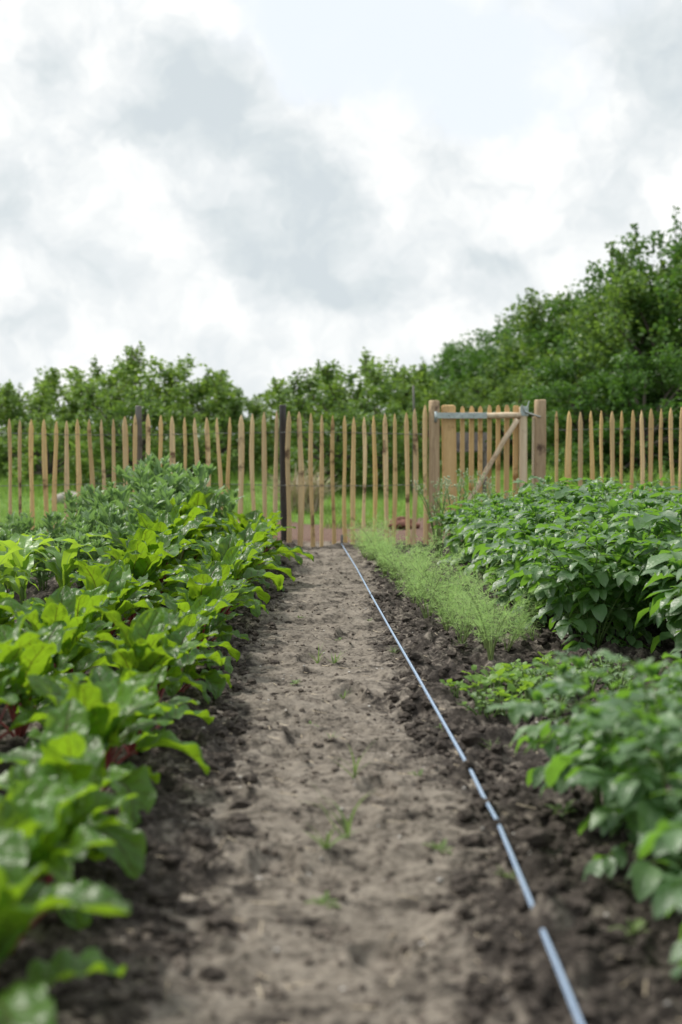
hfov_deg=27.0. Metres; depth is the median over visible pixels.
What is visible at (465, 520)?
potato plant
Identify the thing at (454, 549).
potato plant
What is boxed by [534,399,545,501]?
gate post
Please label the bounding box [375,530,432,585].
fennel plant
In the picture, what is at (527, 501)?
potato plant
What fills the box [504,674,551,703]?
round leaf seedling
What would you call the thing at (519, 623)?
fennel plant
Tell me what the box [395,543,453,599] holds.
fennel plant
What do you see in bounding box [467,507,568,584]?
potato plant
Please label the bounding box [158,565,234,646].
beet plant
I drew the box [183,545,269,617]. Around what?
beet plant
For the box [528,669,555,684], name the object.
round leaf seedling
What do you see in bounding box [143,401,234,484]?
shrub
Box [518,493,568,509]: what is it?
potato plant
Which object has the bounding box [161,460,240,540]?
bean plant
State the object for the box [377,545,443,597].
fennel plant
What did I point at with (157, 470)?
bean plant
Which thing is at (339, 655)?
grass weed
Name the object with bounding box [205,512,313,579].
beet plant
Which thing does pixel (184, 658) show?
beet plant
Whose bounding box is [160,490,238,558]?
beet plant
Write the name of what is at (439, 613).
fennel plant
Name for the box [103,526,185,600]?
beet plant
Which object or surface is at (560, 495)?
potato plant
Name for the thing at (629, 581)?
potato plant
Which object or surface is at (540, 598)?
potato plant
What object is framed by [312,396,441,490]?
shrub
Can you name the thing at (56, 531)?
bean plant
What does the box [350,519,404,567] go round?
fennel plant
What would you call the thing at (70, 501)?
bean plant
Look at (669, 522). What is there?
potato plant
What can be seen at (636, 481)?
tall grass tuft
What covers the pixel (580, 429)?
paling fence
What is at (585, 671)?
parsley plant
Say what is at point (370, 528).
fennel plant
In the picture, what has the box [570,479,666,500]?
potato plant
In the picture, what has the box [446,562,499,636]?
fennel plant
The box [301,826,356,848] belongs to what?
grass weed
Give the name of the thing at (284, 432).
paling fence
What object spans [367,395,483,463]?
shrub
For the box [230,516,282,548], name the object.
beet plant
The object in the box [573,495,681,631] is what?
potato plant
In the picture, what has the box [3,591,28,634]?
beet plant
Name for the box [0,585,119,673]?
beet plant
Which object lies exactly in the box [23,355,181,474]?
shrub
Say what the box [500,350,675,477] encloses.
tree
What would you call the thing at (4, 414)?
shrub
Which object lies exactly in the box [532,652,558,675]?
round leaf seedling
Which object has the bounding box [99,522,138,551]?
bean plant
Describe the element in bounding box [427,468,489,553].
budding plant
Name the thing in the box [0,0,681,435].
sky
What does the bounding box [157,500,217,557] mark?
beet plant
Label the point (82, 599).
beet plant
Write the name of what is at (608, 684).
parsley plant
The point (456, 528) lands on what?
potato plant
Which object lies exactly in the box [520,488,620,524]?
potato plant
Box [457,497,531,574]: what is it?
potato plant
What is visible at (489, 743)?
grass weed
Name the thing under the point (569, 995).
garden line
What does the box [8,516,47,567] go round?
bean plant
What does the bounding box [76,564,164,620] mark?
beet plant
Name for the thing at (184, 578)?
beet plant
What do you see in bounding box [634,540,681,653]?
potato plant
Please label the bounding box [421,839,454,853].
weed
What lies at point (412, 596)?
fennel plant
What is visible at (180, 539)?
beet plant
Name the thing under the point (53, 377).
shrub
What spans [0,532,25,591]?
corn plant
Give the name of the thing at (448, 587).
fennel plant
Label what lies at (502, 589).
potato plant
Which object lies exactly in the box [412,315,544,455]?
tree
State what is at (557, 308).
tree
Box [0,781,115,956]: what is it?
beet plant
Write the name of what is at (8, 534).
bean plant
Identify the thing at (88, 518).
bean plant
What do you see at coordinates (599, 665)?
parsley plant
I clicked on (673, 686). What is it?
potato plant
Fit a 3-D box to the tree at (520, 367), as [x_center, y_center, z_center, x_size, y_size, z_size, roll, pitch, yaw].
[3.865,-2.425,25.967,3.071,3.196,3.290,0,3,7]
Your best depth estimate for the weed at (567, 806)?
3.39 m
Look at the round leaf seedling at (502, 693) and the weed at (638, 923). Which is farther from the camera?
the round leaf seedling at (502, 693)
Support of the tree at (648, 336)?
on the ground at (380, 954)
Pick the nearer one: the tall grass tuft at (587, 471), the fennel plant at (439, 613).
the fennel plant at (439, 613)
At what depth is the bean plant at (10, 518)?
10.06 m
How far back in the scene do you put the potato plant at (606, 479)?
9.89 m
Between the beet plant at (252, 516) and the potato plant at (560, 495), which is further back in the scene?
the beet plant at (252, 516)
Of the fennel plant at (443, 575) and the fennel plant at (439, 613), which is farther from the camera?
the fennel plant at (443, 575)
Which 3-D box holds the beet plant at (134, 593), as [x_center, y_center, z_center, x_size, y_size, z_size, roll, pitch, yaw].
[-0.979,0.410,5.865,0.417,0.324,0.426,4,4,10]
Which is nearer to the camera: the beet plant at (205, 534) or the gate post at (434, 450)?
the beet plant at (205, 534)
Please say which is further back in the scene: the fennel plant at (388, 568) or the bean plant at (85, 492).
the bean plant at (85, 492)
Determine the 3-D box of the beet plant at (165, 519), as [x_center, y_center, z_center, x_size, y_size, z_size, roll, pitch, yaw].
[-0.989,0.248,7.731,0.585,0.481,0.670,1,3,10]
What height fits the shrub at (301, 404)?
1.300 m
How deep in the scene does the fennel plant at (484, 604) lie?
5.75 m
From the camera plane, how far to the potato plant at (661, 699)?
3.13 m
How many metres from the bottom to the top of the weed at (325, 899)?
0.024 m
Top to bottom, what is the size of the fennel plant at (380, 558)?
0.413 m
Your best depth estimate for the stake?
17.49 m
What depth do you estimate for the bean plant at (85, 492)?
9.78 m
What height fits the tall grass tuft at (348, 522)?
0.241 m
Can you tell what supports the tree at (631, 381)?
on the ground at (380, 954)
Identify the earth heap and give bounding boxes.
[389,516,419,528]
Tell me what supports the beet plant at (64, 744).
on the ground at (380, 954)
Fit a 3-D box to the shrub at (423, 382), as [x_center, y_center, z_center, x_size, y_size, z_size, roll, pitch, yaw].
[0.721,-1.515,21.413,2.851,1.971,2.559,0,3,-28]
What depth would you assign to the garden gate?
11.76 m
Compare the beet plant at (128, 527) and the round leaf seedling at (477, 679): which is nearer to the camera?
the round leaf seedling at (477, 679)
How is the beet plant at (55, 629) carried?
on the ground at (380, 954)
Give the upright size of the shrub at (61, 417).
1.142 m
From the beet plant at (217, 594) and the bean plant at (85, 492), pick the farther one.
the bean plant at (85, 492)
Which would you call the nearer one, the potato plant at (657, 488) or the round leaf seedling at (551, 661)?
the round leaf seedling at (551, 661)
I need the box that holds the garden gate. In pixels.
[434,401,540,532]
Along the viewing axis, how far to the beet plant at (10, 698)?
3.63 m
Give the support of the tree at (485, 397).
on the ground at (380, 954)
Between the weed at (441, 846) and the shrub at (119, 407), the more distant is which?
the shrub at (119, 407)
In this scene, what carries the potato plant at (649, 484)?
on the ground at (380, 954)
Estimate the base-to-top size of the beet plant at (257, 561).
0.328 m
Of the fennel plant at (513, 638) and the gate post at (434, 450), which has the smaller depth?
the fennel plant at (513, 638)
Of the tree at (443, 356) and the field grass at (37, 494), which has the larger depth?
the tree at (443, 356)
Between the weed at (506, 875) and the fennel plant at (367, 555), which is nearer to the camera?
the weed at (506, 875)
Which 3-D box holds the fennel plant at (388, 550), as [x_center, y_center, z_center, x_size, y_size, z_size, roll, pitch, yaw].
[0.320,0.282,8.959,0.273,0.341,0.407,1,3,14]
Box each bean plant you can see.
[0,511,33,533]
[0,524,14,545]
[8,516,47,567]
[17,527,62,590]
[40,510,75,573]
[53,520,108,587]
[59,530,106,587]
[60,489,90,522]
[64,508,107,558]
[76,488,136,557]
[77,481,127,521]
[93,501,142,539]
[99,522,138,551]
[104,458,188,513]
[112,451,174,502]
[125,482,185,525]
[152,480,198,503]
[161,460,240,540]
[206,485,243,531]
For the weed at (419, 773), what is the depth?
3.78 m
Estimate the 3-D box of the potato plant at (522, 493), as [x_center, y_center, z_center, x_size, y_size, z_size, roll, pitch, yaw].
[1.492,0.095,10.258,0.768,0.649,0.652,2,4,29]
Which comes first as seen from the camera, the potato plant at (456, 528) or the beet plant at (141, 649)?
the beet plant at (141, 649)
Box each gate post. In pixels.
[428,400,439,543]
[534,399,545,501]
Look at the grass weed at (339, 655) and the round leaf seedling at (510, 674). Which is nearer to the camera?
the round leaf seedling at (510, 674)
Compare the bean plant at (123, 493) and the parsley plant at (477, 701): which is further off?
the bean plant at (123, 493)
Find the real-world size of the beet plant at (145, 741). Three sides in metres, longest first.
0.392 x 0.384 x 0.282 m
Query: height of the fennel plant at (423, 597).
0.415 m
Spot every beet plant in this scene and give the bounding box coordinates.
[0,583,13,628]
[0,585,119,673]
[0,613,49,722]
[0,624,87,736]
[0,650,55,739]
[0,674,159,827]
[0,697,145,878]
[0,763,137,929]
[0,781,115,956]
[0,828,130,1023]
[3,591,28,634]
[22,584,120,673]
[22,592,128,672]
[24,620,80,725]
[26,664,209,774]
[69,559,149,635]
[74,560,153,640]
[75,665,213,754]
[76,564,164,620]
[79,540,184,614]
[81,606,210,703]
[84,612,225,702]
[92,548,184,624]
[93,512,208,593]
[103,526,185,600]
[105,579,154,640]
[108,529,191,598]
[119,523,202,588]
[128,504,210,578]
[133,608,232,674]
[152,563,268,613]
[153,590,240,669]
[155,510,221,559]
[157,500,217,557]
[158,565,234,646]
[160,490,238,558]
[162,536,283,592]
[162,585,248,648]
[163,561,260,615]
[165,624,231,698]
[172,524,216,560]
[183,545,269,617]
[188,534,254,595]
[201,535,271,588]
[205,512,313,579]
[206,528,295,581]
[212,520,289,559]
[221,519,280,565]
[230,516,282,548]
[232,510,289,552]
[233,518,290,560]
[239,542,284,591]
[240,510,295,550]
[256,530,302,565]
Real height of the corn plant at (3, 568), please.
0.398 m
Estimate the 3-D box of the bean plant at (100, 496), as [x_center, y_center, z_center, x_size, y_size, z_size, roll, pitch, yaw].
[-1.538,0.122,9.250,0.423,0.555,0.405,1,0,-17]
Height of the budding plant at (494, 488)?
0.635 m
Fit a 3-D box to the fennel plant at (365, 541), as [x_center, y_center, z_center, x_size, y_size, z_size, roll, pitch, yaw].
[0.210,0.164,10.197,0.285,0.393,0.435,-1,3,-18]
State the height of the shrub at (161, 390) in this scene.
1.854 m
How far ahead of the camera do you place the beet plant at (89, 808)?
2.72 m
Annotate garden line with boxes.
[341,543,583,1023]
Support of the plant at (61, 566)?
on the ground at (380, 954)
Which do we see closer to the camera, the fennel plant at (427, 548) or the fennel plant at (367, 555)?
the fennel plant at (427, 548)
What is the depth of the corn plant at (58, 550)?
7.77 m
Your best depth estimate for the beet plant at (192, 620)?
5.11 m
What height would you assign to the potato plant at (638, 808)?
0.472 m
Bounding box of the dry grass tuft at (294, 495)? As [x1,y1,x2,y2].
[235,462,349,512]
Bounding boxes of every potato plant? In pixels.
[427,493,495,565]
[441,490,518,566]
[449,505,518,578]
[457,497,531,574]
[458,503,554,585]
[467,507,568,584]
[472,501,612,613]
[472,510,567,605]
[479,520,615,628]
[484,651,670,844]
[490,481,557,503]
[499,522,679,654]
[502,493,582,519]
[510,475,627,519]
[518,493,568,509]
[519,526,639,641]
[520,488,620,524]
[538,479,663,526]
[542,649,681,902]
[555,492,663,532]
[565,502,674,561]
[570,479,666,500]
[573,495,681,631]
[578,477,678,502]
[585,477,679,510]
[586,500,681,645]
[597,511,681,631]
[614,663,681,758]
[624,483,681,511]
[631,490,681,599]
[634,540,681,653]
[634,767,681,981]
[638,652,681,708]
[640,534,681,653]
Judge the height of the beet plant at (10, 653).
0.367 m
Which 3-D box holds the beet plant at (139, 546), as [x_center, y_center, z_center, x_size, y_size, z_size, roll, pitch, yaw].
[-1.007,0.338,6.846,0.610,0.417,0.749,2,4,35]
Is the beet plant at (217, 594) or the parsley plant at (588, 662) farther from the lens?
the beet plant at (217, 594)
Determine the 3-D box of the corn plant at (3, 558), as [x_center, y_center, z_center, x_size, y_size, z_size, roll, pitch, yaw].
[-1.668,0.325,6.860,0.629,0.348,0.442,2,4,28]
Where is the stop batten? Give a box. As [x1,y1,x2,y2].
[532,417,534,488]
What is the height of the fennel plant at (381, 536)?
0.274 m
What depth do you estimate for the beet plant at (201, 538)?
8.78 m
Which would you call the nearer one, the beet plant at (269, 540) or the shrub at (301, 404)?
the beet plant at (269, 540)
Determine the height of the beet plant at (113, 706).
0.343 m
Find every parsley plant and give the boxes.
[455,689,507,717]
[492,662,525,685]
[511,666,548,689]
[528,683,573,718]
[553,667,591,695]
[571,658,603,671]
[574,663,607,691]
[584,651,619,682]
[599,668,634,695]
[601,655,643,687]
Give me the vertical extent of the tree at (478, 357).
2.883 m
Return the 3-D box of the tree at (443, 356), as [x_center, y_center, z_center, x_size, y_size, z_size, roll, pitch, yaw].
[2.836,-2.403,30.915,4.068,2.626,4.312,-2,5,1]
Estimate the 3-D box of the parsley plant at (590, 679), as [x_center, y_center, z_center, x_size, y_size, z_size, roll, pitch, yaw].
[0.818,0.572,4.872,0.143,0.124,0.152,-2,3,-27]
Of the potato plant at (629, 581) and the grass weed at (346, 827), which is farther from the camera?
the potato plant at (629, 581)
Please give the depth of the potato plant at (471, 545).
8.52 m
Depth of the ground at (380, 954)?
3.12 m
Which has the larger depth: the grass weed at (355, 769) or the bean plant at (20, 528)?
the bean plant at (20, 528)
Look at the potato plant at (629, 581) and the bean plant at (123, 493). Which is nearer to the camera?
the potato plant at (629, 581)
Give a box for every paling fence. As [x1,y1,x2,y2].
[1,405,427,546]
[555,407,681,495]
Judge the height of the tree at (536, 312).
3.289 m
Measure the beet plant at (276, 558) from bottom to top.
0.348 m
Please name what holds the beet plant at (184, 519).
on the ground at (380, 954)
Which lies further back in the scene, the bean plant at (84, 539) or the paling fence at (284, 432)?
the paling fence at (284, 432)
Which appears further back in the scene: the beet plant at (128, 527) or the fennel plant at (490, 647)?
the beet plant at (128, 527)
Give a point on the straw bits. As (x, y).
(397, 894)
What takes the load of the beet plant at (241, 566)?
on the ground at (380, 954)
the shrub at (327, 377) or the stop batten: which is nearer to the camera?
the stop batten
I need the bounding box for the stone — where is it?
[50,491,87,503]
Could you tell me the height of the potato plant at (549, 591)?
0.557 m
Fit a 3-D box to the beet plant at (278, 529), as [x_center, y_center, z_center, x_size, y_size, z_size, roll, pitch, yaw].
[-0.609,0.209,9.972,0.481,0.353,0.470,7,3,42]
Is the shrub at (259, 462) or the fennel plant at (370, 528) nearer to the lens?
the fennel plant at (370, 528)
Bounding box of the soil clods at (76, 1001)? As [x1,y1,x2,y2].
[0,543,681,1023]
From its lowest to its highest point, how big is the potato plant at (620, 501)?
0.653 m
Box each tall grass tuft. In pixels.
[323,507,389,528]
[527,454,619,484]
[598,461,681,491]
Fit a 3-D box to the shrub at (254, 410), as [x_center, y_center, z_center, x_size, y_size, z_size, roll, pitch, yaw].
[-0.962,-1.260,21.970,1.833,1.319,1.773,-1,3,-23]
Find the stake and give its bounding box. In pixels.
[412,385,414,490]
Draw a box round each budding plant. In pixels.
[410,476,452,557]
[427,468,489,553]
[446,474,494,510]
[477,471,520,501]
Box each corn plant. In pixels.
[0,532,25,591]
[0,532,50,598]
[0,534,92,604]
[0,545,49,590]
[18,533,111,586]
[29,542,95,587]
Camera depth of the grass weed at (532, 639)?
6.26 m
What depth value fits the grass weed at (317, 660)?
5.76 m
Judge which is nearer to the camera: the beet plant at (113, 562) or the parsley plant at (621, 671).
the parsley plant at (621, 671)
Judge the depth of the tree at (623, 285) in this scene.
20.38 m
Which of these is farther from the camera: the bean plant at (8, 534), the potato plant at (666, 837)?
the bean plant at (8, 534)
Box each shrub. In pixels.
[0,379,59,467]
[0,382,59,474]
[0,402,94,476]
[0,404,11,425]
[0,408,111,487]
[1,354,122,462]
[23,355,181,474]
[55,341,238,472]
[61,380,204,490]
[111,356,273,468]
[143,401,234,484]
[163,379,279,474]
[205,397,274,465]
[231,364,369,470]
[232,392,327,467]
[260,394,404,490]
[267,359,428,475]
[295,347,476,471]
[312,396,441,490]
[362,365,468,464]
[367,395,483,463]
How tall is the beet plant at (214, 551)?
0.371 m
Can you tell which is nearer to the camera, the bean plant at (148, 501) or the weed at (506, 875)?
the weed at (506, 875)
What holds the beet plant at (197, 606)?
on the ground at (380, 954)
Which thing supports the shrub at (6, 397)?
on the ground at (380, 954)
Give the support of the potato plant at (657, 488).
on the ground at (380, 954)
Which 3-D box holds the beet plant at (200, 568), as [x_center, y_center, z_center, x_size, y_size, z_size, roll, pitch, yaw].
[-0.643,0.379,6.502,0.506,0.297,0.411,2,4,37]
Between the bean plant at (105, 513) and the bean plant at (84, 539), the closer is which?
the bean plant at (84, 539)
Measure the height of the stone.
0.205 m
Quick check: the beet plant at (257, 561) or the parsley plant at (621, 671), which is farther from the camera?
the beet plant at (257, 561)
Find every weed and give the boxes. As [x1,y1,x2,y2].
[300,782,376,838]
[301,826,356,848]
[304,890,341,908]
[309,643,325,663]
[326,650,346,663]
[331,744,369,777]
[407,769,422,776]
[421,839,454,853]
[478,737,506,748]
[495,864,514,878]
[525,623,534,640]
[543,799,577,816]
[608,918,649,934]
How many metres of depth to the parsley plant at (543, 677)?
4.89 m
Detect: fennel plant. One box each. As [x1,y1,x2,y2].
[344,524,371,557]
[350,508,390,560]
[350,517,398,576]
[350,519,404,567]
[352,517,390,544]
[355,531,380,559]
[365,527,395,555]
[366,532,409,576]
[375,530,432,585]
[376,545,468,618]
[377,540,415,579]
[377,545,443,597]
[389,556,439,604]
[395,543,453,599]
[401,541,480,627]
[404,521,457,586]
[406,545,489,610]
[421,579,461,631]
[433,588,496,643]
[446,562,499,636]
[450,569,540,648]
[451,572,518,659]
[485,603,543,650]
[499,590,539,637]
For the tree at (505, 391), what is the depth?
22.27 m
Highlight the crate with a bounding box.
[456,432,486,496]
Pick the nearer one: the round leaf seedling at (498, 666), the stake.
the round leaf seedling at (498, 666)
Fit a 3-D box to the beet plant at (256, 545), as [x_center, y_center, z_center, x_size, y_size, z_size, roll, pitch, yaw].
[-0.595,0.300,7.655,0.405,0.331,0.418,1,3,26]
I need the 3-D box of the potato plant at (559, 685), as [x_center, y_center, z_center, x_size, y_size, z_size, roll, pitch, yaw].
[0.618,0.544,3.315,0.440,0.404,0.557,1,5,34]
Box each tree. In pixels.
[378,342,517,413]
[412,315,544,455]
[412,384,511,462]
[437,315,554,454]
[440,360,587,468]
[475,275,605,459]
[478,293,579,459]
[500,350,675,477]
[510,263,674,440]
[524,276,681,468]
[546,206,681,467]
[546,342,681,482]
[564,234,681,473]
[582,221,681,472]
[628,325,674,354]
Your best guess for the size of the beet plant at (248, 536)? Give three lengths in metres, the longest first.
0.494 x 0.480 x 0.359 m
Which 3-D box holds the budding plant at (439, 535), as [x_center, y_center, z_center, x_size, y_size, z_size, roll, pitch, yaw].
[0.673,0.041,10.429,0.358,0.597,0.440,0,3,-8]
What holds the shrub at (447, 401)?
on the ground at (380, 954)
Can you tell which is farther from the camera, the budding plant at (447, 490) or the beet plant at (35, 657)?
the budding plant at (447, 490)
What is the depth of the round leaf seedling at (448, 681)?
4.83 m
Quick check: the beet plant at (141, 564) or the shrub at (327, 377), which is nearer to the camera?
the beet plant at (141, 564)
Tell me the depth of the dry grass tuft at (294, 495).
15.38 m
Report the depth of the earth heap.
13.55 m
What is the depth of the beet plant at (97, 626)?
5.05 m
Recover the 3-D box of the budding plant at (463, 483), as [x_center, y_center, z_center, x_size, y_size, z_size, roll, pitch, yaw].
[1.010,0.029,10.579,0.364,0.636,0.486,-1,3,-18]
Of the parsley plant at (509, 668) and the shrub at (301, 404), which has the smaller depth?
the parsley plant at (509, 668)
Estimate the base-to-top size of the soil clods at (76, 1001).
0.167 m
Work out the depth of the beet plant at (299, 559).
9.42 m
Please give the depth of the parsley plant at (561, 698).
4.57 m
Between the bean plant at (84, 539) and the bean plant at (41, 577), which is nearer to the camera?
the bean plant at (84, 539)
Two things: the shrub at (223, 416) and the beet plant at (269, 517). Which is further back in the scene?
the shrub at (223, 416)
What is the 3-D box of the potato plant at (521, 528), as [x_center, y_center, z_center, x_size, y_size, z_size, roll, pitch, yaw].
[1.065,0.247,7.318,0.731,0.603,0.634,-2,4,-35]
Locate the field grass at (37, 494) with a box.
[0,453,681,533]
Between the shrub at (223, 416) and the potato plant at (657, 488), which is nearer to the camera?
the potato plant at (657, 488)
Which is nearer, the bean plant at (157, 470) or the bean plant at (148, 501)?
the bean plant at (148, 501)
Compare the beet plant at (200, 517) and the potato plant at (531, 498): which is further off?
the potato plant at (531, 498)
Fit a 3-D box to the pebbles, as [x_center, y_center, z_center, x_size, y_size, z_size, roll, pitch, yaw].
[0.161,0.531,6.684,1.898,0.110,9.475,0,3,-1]
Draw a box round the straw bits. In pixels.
[103,548,681,1023]
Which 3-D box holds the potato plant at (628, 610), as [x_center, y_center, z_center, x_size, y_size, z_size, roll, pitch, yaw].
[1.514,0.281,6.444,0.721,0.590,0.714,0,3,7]
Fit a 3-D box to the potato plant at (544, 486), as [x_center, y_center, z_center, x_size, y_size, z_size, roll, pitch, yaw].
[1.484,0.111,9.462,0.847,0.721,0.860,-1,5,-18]
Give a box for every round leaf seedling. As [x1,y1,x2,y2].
[440,679,468,697]
[459,674,503,707]
[461,662,518,690]
[480,667,531,701]
[481,682,529,718]
[501,659,541,690]
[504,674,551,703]
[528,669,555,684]
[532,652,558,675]
[544,658,577,676]
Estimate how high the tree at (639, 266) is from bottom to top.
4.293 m
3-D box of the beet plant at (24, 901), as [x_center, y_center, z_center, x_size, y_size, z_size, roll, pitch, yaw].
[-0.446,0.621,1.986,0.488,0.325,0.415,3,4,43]
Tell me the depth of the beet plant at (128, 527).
8.04 m
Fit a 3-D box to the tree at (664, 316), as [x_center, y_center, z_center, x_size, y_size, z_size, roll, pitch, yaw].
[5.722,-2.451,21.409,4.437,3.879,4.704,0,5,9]
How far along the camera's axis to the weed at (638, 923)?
2.50 m
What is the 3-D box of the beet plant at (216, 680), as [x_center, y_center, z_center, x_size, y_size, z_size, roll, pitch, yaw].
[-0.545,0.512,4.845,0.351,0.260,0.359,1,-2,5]
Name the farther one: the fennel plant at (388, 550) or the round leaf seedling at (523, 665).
the fennel plant at (388, 550)
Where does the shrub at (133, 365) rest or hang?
on the ground at (380, 954)
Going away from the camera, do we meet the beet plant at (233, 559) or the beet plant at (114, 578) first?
the beet plant at (114, 578)
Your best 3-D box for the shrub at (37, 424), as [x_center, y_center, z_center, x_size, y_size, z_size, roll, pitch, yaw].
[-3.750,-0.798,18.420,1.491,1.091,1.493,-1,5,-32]
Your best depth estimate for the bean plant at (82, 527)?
8.05 m
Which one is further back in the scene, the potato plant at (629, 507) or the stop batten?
the stop batten
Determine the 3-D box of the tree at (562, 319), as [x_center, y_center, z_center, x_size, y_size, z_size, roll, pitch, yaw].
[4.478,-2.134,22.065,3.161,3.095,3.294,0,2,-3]
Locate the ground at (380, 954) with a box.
[0,436,681,1023]
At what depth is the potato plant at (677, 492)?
7.97 m
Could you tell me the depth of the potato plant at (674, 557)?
5.28 m
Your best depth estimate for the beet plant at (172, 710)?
3.92 m
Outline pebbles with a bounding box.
[122,562,670,1020]
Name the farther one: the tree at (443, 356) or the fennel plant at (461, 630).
the tree at (443, 356)
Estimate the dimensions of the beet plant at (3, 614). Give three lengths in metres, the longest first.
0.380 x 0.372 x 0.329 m
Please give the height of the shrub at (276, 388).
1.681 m
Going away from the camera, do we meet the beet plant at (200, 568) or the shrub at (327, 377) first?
the beet plant at (200, 568)
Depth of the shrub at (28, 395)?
20.74 m

